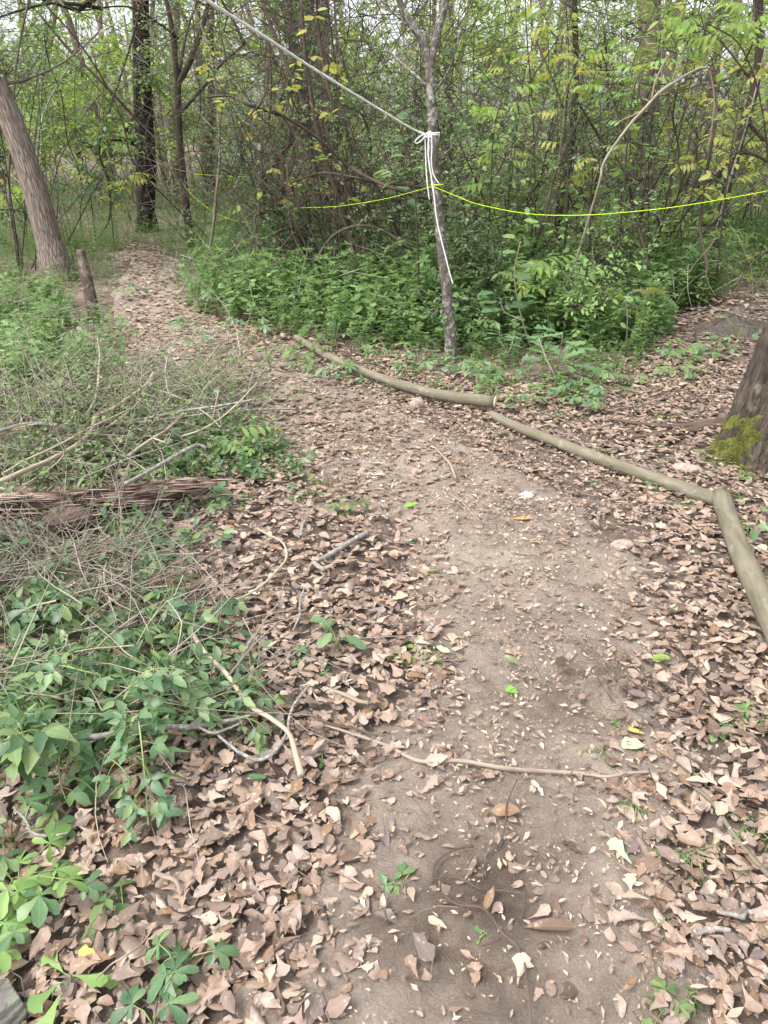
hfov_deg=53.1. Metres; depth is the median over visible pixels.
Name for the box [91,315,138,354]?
creeper plant
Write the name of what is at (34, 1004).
leafy seedling
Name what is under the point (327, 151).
hanging vine
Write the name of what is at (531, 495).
paper scrap
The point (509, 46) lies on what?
bush
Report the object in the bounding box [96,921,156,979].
fallen stick
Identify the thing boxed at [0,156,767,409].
ground cover
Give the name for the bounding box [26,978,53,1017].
fallen leaf
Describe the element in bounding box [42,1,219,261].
hanging vine
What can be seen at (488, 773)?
fallen leaf
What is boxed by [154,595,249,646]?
bramble
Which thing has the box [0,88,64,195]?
bare stem
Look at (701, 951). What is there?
fallen leaf
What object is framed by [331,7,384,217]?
bare stem
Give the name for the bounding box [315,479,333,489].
weed
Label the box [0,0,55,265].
bare stem
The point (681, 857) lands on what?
weed plant
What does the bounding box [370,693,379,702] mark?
fallen leaf
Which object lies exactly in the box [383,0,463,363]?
roped tree
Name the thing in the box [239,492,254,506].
weed
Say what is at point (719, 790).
fallen leaf
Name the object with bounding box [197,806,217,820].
fallen leaf
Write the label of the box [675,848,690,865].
weed
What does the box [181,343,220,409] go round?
fallen stick
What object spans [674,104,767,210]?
bare stem
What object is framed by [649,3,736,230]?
bare stem
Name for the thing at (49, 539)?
dead rootlets
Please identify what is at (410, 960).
fallen leaf
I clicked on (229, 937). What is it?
fallen leaf
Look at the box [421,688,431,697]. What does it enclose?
fallen leaf
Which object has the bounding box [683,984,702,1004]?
weed
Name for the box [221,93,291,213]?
bare stem
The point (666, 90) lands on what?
bare stem
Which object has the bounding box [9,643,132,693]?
bramble
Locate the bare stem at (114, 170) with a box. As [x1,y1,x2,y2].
[59,18,130,220]
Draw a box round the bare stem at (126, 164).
[85,90,160,205]
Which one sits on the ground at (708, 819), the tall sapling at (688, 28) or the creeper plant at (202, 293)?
the creeper plant at (202, 293)
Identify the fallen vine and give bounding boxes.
[187,606,304,777]
[213,685,308,761]
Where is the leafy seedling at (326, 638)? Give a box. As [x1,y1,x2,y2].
[310,616,365,661]
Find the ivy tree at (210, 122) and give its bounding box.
[179,0,257,211]
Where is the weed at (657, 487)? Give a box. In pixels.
[643,481,667,492]
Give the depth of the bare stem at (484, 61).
10.38 m
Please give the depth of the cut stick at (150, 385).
4.37 m
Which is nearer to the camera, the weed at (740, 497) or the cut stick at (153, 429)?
the weed at (740, 497)
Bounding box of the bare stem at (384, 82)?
[336,4,424,220]
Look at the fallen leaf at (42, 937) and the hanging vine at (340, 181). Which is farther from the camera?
the hanging vine at (340, 181)
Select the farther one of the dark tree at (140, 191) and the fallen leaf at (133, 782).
the dark tree at (140, 191)
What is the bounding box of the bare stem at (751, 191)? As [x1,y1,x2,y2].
[720,102,767,231]
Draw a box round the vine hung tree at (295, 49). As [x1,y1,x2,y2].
[245,0,328,227]
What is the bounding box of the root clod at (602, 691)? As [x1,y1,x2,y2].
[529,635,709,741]
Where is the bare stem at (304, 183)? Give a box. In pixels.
[231,113,463,230]
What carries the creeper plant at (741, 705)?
on the ground at (708, 819)
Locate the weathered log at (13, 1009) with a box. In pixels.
[0,978,29,1023]
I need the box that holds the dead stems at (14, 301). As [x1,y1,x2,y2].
[0,256,153,421]
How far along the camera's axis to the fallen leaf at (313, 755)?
1.98 m
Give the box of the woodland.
[0,0,767,206]
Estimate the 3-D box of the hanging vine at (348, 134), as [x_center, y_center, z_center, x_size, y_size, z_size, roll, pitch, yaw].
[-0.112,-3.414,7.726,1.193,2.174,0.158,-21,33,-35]
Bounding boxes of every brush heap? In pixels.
[0,274,355,510]
[0,291,305,530]
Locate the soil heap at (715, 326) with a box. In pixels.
[689,312,765,342]
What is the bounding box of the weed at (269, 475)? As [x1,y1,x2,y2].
[261,471,282,479]
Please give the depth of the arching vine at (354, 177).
6.61 m
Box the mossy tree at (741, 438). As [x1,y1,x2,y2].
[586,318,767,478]
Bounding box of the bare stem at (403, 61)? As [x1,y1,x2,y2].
[358,0,437,215]
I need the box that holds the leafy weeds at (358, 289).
[0,179,767,487]
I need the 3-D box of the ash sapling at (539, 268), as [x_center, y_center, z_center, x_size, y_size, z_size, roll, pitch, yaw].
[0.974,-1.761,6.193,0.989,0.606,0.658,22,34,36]
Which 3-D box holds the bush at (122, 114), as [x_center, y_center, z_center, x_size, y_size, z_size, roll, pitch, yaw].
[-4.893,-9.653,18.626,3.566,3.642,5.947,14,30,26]
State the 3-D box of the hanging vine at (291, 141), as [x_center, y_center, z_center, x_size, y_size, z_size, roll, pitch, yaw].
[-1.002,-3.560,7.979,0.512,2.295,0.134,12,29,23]
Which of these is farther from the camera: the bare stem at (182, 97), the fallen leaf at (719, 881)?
the bare stem at (182, 97)
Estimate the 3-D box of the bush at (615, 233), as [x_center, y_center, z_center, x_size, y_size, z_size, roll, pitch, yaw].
[1.640,-2.208,6.617,2.260,1.292,1.372,12,29,23]
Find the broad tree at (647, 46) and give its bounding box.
[522,0,683,235]
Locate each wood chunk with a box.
[383,558,389,571]
[409,397,424,410]
[520,382,538,391]
[610,539,635,549]
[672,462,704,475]
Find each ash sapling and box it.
[466,253,567,322]
[506,251,624,320]
[557,214,646,274]
[606,287,664,344]
[651,213,752,285]
[719,251,762,292]
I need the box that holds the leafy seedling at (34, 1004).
[27,947,121,1023]
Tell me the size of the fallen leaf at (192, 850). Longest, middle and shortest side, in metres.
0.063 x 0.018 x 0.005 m
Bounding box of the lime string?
[180,174,767,224]
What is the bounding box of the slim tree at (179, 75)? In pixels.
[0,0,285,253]
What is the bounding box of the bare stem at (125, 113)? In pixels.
[70,22,177,179]
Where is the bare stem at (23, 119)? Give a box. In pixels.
[0,13,61,217]
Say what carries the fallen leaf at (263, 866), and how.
on the leaf crumbs
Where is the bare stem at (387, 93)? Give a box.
[349,2,451,213]
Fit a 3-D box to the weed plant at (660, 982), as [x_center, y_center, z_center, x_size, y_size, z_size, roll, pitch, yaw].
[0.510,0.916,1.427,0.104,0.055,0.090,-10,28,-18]
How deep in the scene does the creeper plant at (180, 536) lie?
2.97 m
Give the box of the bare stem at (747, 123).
[703,32,767,264]
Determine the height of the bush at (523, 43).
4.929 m
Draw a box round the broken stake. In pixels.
[76,249,99,322]
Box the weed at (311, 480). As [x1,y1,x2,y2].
[307,477,326,484]
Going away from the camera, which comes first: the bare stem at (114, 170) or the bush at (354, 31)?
the bush at (354, 31)
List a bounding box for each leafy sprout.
[378,861,420,896]
[474,925,488,943]
[610,719,621,730]
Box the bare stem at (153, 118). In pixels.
[87,2,190,209]
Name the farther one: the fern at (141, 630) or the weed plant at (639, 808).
the fern at (141, 630)
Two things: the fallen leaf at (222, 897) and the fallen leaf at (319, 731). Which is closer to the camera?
the fallen leaf at (222, 897)
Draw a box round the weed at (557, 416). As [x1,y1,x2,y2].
[548,412,564,418]
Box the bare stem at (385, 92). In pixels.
[360,8,426,193]
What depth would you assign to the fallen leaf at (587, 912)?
1.59 m
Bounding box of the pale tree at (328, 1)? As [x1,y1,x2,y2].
[317,0,359,220]
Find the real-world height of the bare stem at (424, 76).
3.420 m
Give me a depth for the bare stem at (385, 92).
13.78 m
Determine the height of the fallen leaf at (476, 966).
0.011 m
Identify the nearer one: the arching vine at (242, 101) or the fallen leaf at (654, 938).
the fallen leaf at (654, 938)
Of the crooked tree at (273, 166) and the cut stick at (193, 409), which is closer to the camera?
the cut stick at (193, 409)
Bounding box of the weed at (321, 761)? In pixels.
[316,751,335,767]
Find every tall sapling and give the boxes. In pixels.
[40,122,144,239]
[70,161,155,248]
[374,112,422,300]
[450,84,551,264]
[474,0,581,253]
[511,23,613,267]
[538,144,636,242]
[572,58,677,274]
[648,1,767,167]
[669,74,767,274]
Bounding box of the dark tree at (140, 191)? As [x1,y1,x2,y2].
[76,0,204,232]
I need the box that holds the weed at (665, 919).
[653,914,674,927]
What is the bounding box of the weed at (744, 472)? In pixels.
[733,470,750,476]
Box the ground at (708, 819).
[0,133,767,1023]
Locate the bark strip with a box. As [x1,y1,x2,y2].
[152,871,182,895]
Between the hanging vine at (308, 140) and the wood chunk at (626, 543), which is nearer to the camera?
the wood chunk at (626, 543)
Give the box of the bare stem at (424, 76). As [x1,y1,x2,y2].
[406,3,461,211]
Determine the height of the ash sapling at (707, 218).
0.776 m
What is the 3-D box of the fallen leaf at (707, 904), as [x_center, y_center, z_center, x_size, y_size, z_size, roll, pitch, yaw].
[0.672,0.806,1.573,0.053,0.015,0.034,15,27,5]
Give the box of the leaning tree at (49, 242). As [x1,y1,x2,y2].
[0,0,128,281]
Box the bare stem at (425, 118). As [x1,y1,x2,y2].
[349,55,485,242]
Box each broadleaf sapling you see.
[477,234,536,346]
[484,321,528,360]
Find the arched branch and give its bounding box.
[557,54,714,307]
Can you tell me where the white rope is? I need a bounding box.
[203,0,453,283]
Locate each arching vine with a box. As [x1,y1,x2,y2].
[38,12,166,171]
[204,73,336,156]
[255,0,401,276]
[272,109,525,252]
[290,0,429,257]
[290,163,461,229]
[305,207,460,262]
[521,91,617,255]
[542,57,651,270]
[660,36,757,274]
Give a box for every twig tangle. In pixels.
[0,0,252,239]
[51,0,609,323]
[70,0,516,271]
[121,191,767,344]
[309,0,767,307]
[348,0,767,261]
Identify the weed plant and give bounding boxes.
[582,746,615,767]
[614,799,647,821]
[641,976,694,1023]
[654,836,721,887]
[732,813,767,841]
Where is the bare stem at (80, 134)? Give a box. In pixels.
[6,24,125,212]
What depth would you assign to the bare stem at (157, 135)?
15.34 m
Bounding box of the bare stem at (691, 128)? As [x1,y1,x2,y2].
[636,0,761,244]
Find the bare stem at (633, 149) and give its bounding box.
[556,37,718,243]
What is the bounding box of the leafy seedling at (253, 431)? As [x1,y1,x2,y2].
[179,425,284,459]
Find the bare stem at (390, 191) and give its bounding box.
[358,90,418,234]
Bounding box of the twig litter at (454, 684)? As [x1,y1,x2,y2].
[0,372,767,1023]
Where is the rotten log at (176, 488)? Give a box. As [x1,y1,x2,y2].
[0,477,245,524]
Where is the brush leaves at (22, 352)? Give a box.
[0,275,337,515]
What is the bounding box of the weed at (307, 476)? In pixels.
[296,469,316,478]
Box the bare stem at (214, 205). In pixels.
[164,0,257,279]
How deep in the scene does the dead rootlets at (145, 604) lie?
2.57 m
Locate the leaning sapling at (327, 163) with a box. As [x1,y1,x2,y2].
[299,0,359,285]
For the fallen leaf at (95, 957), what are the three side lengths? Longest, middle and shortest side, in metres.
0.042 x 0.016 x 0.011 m
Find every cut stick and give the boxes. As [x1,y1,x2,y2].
[0,423,37,437]
[0,438,63,492]
[1,409,129,474]
[7,385,59,412]
[22,399,67,446]
[53,426,98,442]
[83,428,194,477]
[86,339,147,415]
[97,424,195,436]
[105,398,140,428]
[113,385,168,412]
[113,393,226,423]
[126,407,187,457]
[127,392,177,408]
[127,404,193,449]
[144,399,255,427]
[149,362,192,386]
[154,354,229,408]
[161,396,195,424]
[165,331,213,394]
[182,382,257,436]
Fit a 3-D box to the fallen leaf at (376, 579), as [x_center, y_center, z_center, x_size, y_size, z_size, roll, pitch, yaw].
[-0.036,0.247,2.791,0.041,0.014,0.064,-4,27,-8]
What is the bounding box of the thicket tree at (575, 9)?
[530,0,640,261]
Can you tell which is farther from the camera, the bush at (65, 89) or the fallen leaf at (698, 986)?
the bush at (65, 89)
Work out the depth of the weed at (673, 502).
3.41 m
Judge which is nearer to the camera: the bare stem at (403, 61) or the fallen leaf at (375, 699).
the fallen leaf at (375, 699)
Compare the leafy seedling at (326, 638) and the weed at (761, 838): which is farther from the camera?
the leafy seedling at (326, 638)
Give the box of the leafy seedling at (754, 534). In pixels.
[740,507,767,543]
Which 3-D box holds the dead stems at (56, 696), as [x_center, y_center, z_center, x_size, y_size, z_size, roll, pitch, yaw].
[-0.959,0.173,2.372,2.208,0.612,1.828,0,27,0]
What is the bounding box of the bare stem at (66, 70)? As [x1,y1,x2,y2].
[12,0,125,180]
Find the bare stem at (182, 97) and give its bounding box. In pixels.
[68,1,296,210]
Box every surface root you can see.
[432,845,530,898]
[441,892,532,1023]
[482,779,517,880]
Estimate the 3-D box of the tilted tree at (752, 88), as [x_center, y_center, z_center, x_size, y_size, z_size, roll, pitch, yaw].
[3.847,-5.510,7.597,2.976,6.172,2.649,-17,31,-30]
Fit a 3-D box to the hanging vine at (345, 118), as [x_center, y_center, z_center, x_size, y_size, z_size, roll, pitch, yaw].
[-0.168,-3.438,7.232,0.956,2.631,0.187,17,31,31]
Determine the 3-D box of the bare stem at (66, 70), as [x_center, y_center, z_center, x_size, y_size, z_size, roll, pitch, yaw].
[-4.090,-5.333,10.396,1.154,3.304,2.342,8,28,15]
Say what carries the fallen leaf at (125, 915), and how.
on the ground at (708, 819)
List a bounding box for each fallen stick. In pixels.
[0,371,154,481]
[0,422,58,431]
[13,801,67,836]
[56,714,250,745]
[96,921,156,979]
[124,443,206,485]
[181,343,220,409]
[197,372,297,425]
[223,528,287,601]
[223,632,255,697]
[292,587,304,630]
[299,516,308,535]
[307,713,377,736]
[312,530,368,571]
[314,721,667,777]
[333,689,368,704]
[434,447,456,479]
[448,492,481,521]
[684,754,754,769]
[691,926,730,934]
[692,785,767,877]
[716,902,747,920]
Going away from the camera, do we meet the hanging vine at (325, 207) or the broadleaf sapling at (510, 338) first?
the broadleaf sapling at (510, 338)
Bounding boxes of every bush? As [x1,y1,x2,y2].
[0,0,84,238]
[0,0,158,271]
[0,0,248,208]
[0,1,82,149]
[0,12,74,225]
[0,15,123,208]
[0,22,133,205]
[0,81,160,246]
[2,17,94,190]
[29,53,134,199]
[30,58,206,191]
[73,0,515,260]
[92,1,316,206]
[93,21,366,223]
[122,10,338,230]
[129,0,333,234]
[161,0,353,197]
[163,0,449,288]
[167,0,560,273]
[199,0,503,225]
[202,162,347,274]
[245,0,445,219]
[250,0,504,202]
[250,0,520,266]
[289,25,696,285]
[315,7,669,273]
[323,0,587,232]
[348,0,541,267]
[388,161,552,357]
[393,0,640,230]
[446,0,767,289]
[448,177,707,327]
[451,0,711,231]
[454,0,665,263]
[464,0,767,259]
[472,0,755,277]
[474,200,665,347]
[476,0,762,206]
[499,73,725,273]
[562,0,752,233]
[606,74,761,262]
[608,0,767,251]
[612,0,751,208]
[631,17,767,212]
[646,0,767,253]
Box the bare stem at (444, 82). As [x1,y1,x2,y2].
[386,1,497,210]
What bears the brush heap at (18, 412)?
on the ground at (708, 819)
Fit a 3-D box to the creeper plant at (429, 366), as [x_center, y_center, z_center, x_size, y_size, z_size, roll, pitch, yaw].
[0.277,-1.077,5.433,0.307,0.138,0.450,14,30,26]
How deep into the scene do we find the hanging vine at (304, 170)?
7.29 m
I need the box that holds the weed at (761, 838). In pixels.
[759,837,767,852]
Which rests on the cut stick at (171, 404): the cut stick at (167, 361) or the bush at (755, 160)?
the cut stick at (167, 361)
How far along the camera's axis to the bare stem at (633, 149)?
9.79 m
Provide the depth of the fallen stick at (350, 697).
2.17 m
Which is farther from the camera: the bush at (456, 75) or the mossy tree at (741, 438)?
the bush at (456, 75)
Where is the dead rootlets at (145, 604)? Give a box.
[35,512,283,684]
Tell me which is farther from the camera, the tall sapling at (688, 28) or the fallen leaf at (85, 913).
the tall sapling at (688, 28)
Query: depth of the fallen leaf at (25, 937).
1.55 m
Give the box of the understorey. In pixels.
[0,388,314,784]
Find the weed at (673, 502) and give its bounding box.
[670,498,688,509]
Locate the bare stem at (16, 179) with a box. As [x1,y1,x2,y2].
[1,147,56,182]
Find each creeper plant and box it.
[0,579,64,643]
[0,792,76,880]
[0,821,87,948]
[0,860,107,952]
[0,877,37,972]
[4,580,96,625]
[89,878,135,923]
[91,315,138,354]
[98,508,147,533]
[104,419,182,453]
[108,273,148,298]
[110,951,198,1023]
[116,539,174,574]
[141,520,191,550]
[144,406,217,439]
[145,929,238,1005]
[169,314,217,353]
[176,481,233,516]
[199,289,236,320]
[215,438,274,457]
[218,317,272,344]
[226,345,293,363]
[250,456,297,478]
[262,291,299,323]
[273,449,317,462]
[274,345,330,365]
[283,644,307,655]
[286,484,325,501]
[288,359,353,375]
[290,658,333,676]
[315,361,367,382]
[316,312,352,348]
[325,496,370,515]
[359,337,410,357]
[387,308,427,337]
[391,345,443,369]
[391,644,440,666]
[414,298,457,333]
[423,354,473,371]
[451,359,502,377]
[463,310,519,352]
[463,368,511,386]
[482,361,537,383]
[502,387,559,408]
[527,377,582,395]
[547,387,604,411]
[561,379,639,399]
[589,361,648,383]
[617,341,669,358]
[652,352,709,378]
[670,339,721,361]
[692,337,741,359]
[707,314,761,354]
[708,708,751,741]
[732,701,767,731]
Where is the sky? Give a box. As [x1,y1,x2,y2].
[0,0,767,132]
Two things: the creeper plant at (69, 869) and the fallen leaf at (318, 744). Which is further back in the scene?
the fallen leaf at (318, 744)
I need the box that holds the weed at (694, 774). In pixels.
[693,772,707,790]
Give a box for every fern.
[0,623,165,729]
[1,671,143,751]
[79,884,136,944]
[521,324,596,388]
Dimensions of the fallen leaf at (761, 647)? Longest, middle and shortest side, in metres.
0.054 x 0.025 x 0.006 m
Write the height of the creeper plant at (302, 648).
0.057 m
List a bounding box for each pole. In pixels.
[293,334,496,407]
[488,411,712,505]
[712,488,767,644]
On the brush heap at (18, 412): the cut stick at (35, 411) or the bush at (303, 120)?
the cut stick at (35, 411)
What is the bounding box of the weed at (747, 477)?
[743,471,757,480]
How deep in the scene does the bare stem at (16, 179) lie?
12.21 m
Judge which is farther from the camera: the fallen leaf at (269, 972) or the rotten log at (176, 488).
the rotten log at (176, 488)
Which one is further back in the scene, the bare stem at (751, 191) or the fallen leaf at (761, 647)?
the bare stem at (751, 191)
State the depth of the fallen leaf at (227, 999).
1.42 m
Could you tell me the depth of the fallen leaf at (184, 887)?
1.62 m
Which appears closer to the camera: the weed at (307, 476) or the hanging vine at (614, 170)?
the weed at (307, 476)
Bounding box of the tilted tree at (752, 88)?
[678,0,766,271]
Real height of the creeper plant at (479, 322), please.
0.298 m
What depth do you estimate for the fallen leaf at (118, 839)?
1.77 m
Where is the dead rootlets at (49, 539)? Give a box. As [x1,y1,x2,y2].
[0,438,240,655]
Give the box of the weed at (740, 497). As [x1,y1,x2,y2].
[731,493,747,499]
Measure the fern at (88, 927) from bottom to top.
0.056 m
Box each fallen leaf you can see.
[0,788,19,796]
[0,802,7,819]
[0,824,19,842]
[6,773,19,786]
[9,932,29,949]
[14,826,25,841]
[17,865,41,878]
[17,938,31,946]
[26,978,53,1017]
[29,944,40,960]
[30,926,50,956]
[43,937,74,959]
[58,969,89,983]
[65,885,72,892]
[66,862,89,882]
[69,955,98,974]
[72,861,95,870]
[77,797,102,806]
[78,909,103,918]
[78,945,94,955]
[81,830,97,838]
[86,837,104,852]
[87,953,100,960]
[88,952,116,969]
[99,864,110,875]
[106,817,114,822]
[110,773,121,784]
[110,930,117,951]
[111,833,124,846]
[113,816,126,831]
[118,900,140,923]
[128,778,136,790]
[129,963,144,976]
[133,938,154,966]
[138,822,153,837]
[138,981,150,993]
[147,784,154,799]
[148,925,172,939]
[149,847,167,857]
[156,1004,184,1017]
[161,880,181,889]
[161,929,176,952]
[172,880,192,908]
[172,918,185,928]
[174,929,193,955]
[176,794,189,805]
[183,762,199,773]
[185,813,196,816]
[186,838,204,856]
[188,974,208,990]
[189,936,212,954]
[192,869,203,884]
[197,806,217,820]
[197,988,224,1007]
[201,932,230,942]
[204,1003,223,1009]
[207,789,224,800]
[207,820,222,839]
[215,923,233,932]
[217,892,225,900]
[220,990,234,1013]
[223,777,241,788]
[223,965,247,982]
[224,929,232,942]
[225,851,241,876]
[227,918,239,924]
[231,959,244,979]
[237,859,245,868]
[237,883,248,896]
[239,929,264,952]
[244,917,263,940]
[245,812,256,829]
[245,980,266,989]
[248,773,265,778]
[249,794,262,809]
[250,940,265,956]
[251,793,261,805]
[254,872,268,882]
[256,872,280,887]
[260,858,272,869]
[262,640,278,650]
[264,964,275,982]
[269,790,281,812]
[269,980,284,1015]
[270,783,289,791]
[271,709,283,722]
[271,935,299,950]
[273,740,282,750]
[274,704,295,708]
[274,949,284,958]
[275,794,289,800]
[282,989,304,998]
[283,862,294,872]
[285,779,302,800]
[287,566,296,572]
[291,839,309,850]
[295,670,312,676]
[298,718,306,728]
[304,751,316,757]
[304,991,323,1023]
[305,783,327,795]
[310,995,325,1018]
[312,575,323,582]
[312,728,323,734]
[312,739,324,750]
[313,725,326,729]
[321,824,331,835]
[323,896,339,907]
[324,994,350,1017]
[326,815,341,833]
[327,756,341,767]
[328,868,360,884]
[329,767,338,777]
[337,865,357,892]
[340,881,363,889]
[353,576,359,584]
[355,824,366,834]
[355,831,365,839]
[359,714,367,724]
[364,556,379,561]
[366,803,369,815]
[367,752,375,756]
[369,575,379,582]
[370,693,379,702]
[378,683,395,694]
[387,619,399,627]
[396,840,407,855]
[404,502,417,506]
[404,954,418,978]
[408,664,428,673]
[412,664,423,672]
[413,932,434,961]
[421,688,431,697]
[421,775,438,793]
[423,664,433,669]
[425,625,441,631]
[425,753,447,766]
[428,630,440,638]
[428,915,446,928]
[437,646,449,652]
[438,898,452,903]
[442,658,455,666]
[445,750,451,758]
[447,586,463,594]
[456,580,466,584]
[466,962,482,988]
[468,855,476,875]
[471,769,487,778]
[475,767,496,780]
[484,798,494,805]
[484,885,494,908]
[491,803,519,815]
[505,685,517,692]
[508,861,530,873]
[512,952,533,983]
[525,918,573,930]
[528,903,550,918]
[549,896,562,917]
[559,981,577,998]
[564,792,580,800]
[581,895,595,921]
[584,777,594,788]
[591,781,606,792]
[595,828,607,837]
[604,776,632,800]
[607,837,631,863]
[607,905,647,924]
[610,738,627,754]
[615,827,632,840]
[617,769,625,782]
[620,736,643,748]
[622,873,636,889]
[622,976,636,990]
[625,890,647,899]
[627,727,642,732]
[638,897,654,906]
[639,854,661,873]
[644,886,675,900]
[649,989,671,1010]
[650,922,659,935]
[650,933,659,942]
[652,654,669,661]
[655,846,679,862]
[656,827,666,838]
[658,708,668,716]
[658,749,669,757]
[660,825,667,835]
[662,958,683,972]
[665,943,693,961]
[670,876,687,887]
[673,806,698,815]
[674,742,695,761]
[676,756,691,772]
[678,893,699,911]
[678,908,705,922]
[679,865,703,880]
[690,923,706,939]
[690,984,707,988]
[692,939,708,960]
[695,720,701,728]
[699,658,703,666]
[699,896,720,911]
[704,919,721,933]
[706,786,727,796]
[707,879,716,893]
[708,716,720,736]
[709,794,723,800]
[709,859,725,873]
[712,876,723,887]
[712,944,727,964]
[714,888,728,897]
[715,963,726,984]
[716,698,735,710]
[717,937,726,953]
[718,775,742,787]
[719,905,734,919]
[721,647,733,654]
[721,787,735,811]
[723,990,733,1008]
[727,1007,743,1016]
[728,743,752,752]
[730,907,746,913]
[732,748,740,757]
[732,765,738,777]
[733,828,756,848]
[734,662,749,673]
[735,840,755,855]
[735,865,752,870]
[743,927,760,943]
[747,769,767,780]
[750,949,767,958]
[755,790,767,801]
[756,643,767,652]
[757,749,765,758]
[757,780,767,790]
[759,994,767,1008]
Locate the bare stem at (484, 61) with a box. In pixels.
[451,1,532,209]
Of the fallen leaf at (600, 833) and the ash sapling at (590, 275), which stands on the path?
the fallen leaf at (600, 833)
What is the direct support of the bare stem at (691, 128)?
on the ground at (708, 819)
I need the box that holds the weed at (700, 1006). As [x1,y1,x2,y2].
[683,995,704,1018]
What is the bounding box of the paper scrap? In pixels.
[519,492,534,497]
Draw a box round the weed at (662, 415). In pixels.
[655,412,666,418]
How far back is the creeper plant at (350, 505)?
3.34 m
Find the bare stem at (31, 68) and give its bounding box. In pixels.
[1,12,66,169]
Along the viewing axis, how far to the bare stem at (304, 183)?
11.16 m
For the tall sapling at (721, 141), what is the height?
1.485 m
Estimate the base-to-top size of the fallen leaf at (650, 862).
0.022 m
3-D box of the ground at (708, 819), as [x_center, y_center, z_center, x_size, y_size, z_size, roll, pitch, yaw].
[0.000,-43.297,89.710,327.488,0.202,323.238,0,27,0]
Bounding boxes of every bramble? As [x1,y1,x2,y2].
[0,702,59,784]
[0,704,101,782]
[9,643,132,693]
[18,746,98,829]
[81,735,161,817]
[99,693,188,846]
[101,649,215,721]
[119,574,198,646]
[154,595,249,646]
[175,671,298,733]
[205,696,286,763]
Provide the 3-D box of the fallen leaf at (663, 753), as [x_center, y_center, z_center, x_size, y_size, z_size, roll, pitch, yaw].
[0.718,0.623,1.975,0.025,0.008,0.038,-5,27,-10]
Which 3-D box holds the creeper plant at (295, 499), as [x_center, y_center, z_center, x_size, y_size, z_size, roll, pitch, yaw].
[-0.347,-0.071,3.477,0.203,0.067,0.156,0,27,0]
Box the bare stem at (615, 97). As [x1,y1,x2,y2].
[596,1,669,228]
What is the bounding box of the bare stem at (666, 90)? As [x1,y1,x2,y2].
[594,0,684,256]
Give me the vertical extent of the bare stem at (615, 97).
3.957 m
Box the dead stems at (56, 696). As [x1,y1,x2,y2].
[0,415,425,866]
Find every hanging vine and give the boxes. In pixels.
[10,36,74,263]
[11,1,225,258]
[38,1,66,248]
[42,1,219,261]
[43,32,82,225]
[62,7,88,233]
[86,29,195,257]
[98,0,142,237]
[192,15,207,226]
[237,34,271,266]
[244,64,261,251]
[248,61,285,277]
[254,58,269,271]
[257,81,285,281]
[267,35,309,286]
[269,17,307,266]
[272,76,381,312]
[275,45,300,271]
[276,40,303,241]
[278,24,308,274]
[281,4,299,254]
[281,80,364,238]
[285,38,325,268]
[287,59,310,270]
[295,3,339,274]
[297,0,328,255]
[301,91,363,260]
[302,11,331,261]
[304,13,399,267]
[304,61,352,263]
[309,1,348,258]
[310,41,335,260]
[312,29,345,261]
[314,54,402,265]
[315,34,338,278]
[320,0,362,242]
[320,7,356,283]
[320,71,372,235]
[320,85,375,266]
[322,44,402,254]
[323,46,366,249]
[324,0,398,263]
[325,30,335,286]
[333,0,374,278]
[336,40,399,280]
[547,41,586,262]
[576,46,597,249]
[578,99,610,262]
[598,30,623,268]
[609,104,622,247]
[644,48,697,254]
[647,87,680,277]
[676,92,729,266]
[707,91,736,289]
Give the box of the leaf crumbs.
[1,354,767,1023]
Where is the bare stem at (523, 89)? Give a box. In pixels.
[493,2,585,206]
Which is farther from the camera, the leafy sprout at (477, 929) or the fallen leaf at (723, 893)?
the fallen leaf at (723, 893)
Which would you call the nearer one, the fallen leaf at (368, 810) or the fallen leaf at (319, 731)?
the fallen leaf at (368, 810)
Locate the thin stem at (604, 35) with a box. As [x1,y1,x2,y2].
[588,26,609,252]
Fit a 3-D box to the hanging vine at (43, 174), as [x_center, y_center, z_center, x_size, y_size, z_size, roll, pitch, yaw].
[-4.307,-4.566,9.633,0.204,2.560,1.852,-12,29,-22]
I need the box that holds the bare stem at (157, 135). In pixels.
[106,68,230,200]
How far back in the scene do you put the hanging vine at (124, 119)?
9.36 m
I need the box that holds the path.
[107,250,716,1023]
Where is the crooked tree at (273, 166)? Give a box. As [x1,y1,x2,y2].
[239,116,299,245]
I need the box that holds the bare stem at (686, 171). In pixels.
[667,22,766,225]

